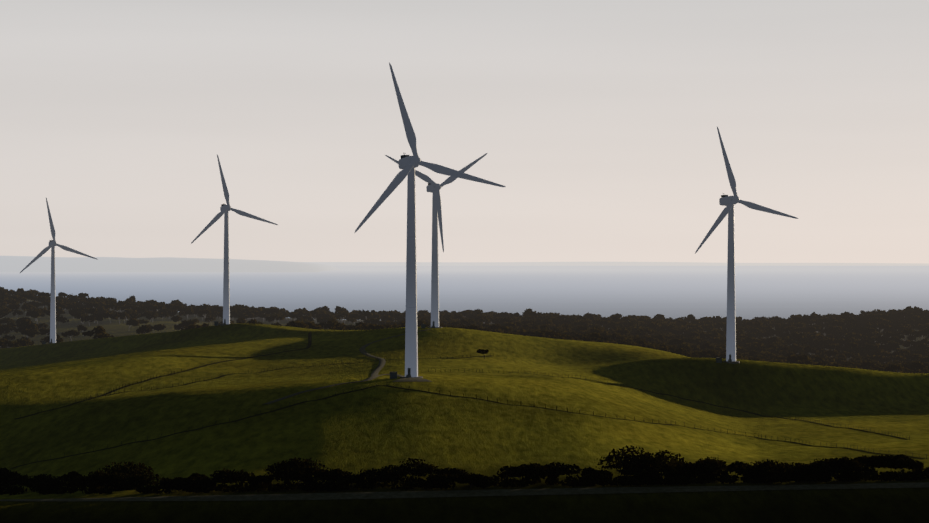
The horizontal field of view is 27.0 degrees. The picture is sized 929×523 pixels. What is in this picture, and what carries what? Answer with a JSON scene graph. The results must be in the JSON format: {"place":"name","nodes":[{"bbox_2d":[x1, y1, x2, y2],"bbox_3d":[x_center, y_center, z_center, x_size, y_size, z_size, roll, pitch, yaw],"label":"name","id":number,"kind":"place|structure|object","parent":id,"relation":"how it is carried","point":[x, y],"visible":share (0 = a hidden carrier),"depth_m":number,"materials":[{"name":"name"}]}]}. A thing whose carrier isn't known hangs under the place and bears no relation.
{"place":"outdoors","nodes":[
{"label":"outdoors","id":0,"kind":"place"},
{"bbox_2d":[0,300,928,522],"bbox_3d":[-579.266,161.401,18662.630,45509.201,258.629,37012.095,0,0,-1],"label":"grassy hill","id":1,"kind":"structure","parent":0,"point":[375,427],"depth_m":565.18,"materials":[{"name":"green plant"}]},
{"bbox_2d":[19,198,96,343],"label":"wind turbine","id":2,"kind":"object","parent":1,"relation":"on","point":[52,244],"visible":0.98,"depth_m":1321.33,"materials":[{"name":"paint"}]},
{"bbox_2d":[191,155,277,325],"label":"wind turbine","id":3,"kind":"object","parent":1,"relation":"on","point":[224,209],"visible":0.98,"depth_m":1130.92,"materials":[{"name":"paint"}]},
{"bbox_2d":[355,62,505,378],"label":"wind turbine","id":4,"kind":"object","parent":1,"relation":"on","point":[408,164],"visible":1,"depth_m":609.90,"materials":[{"name":"paint"}]},
{"bbox_2d":[385,153,486,327],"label":"wind turbine","id":5,"kind":"object","parent":1,"relation":"on","point":[433,187],"visible":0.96,"depth_m":939.09,"materials":[{"name":"paint"}]},
{"bbox_2d":[0,445,928,494],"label":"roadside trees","id":6,"kind":"object","parent":1,"relation":"on","point":[645,468],"visible":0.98,"depth_m":413.64,"materials":[{"name":"green plant"}]},
{"bbox_2d":[0,286,928,372],"bbox_3d":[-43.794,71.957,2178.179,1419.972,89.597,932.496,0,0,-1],"label":"hillside trees","id":7,"kind":"object","parent":1,"relation":"on","point":[860,340],"visible":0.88,"depth_m":2280.42,"materials":[{"name":"green plant"}]},
{"bbox_2d":[13,332,926,467],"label":"fence lines","id":8,"kind":"object","parent":1,"relation":"on","point":[307,347],"visible":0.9,"depth_m":601.83,"materials":[{"name":"brown wood"}]},
{"bbox_2d":[477,349,488,357],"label":"bush","id":9,"kind":"object","parent":1,"relation":"on","point":[482,351],"visible":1,"depth_m":841.52,"materials":[{"name":"green plant"}]},
{"bbox_2d":[695,127,798,363],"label":"wind turbine","id":10,"kind":"object","parent":1,"relation":"on","point":[729,202],"visible":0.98,"depth_m":815.31,"materials":[{"name":"paint"}]},
{"bbox_2d":[0,266,928,319],"bbox_3d":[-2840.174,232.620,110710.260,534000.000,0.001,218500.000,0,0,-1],"label":"sea water","id":11,"kind":"structure","parent":0,"point":[699,292],"depth_m":16675.06,"materials":[{"name":"blue liquid"}]},
{"bbox_2d":[0,256,928,271],"bbox_3d":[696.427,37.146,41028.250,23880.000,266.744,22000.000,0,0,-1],"label":"hills","id":12,"kind":"structure","parent":0,"point":[79,264],"depth_m":30712.84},
{"bbox_2d":[0,329,928,500],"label":"track road","id":13,"kind":"structure","parent":0,"point":[421,494],"depth_m":405.89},
{"bbox_2d":[0,0,928,262],"label":"sky","id":14,"kind":"structure","parent":0,"point":[598,121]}
]}

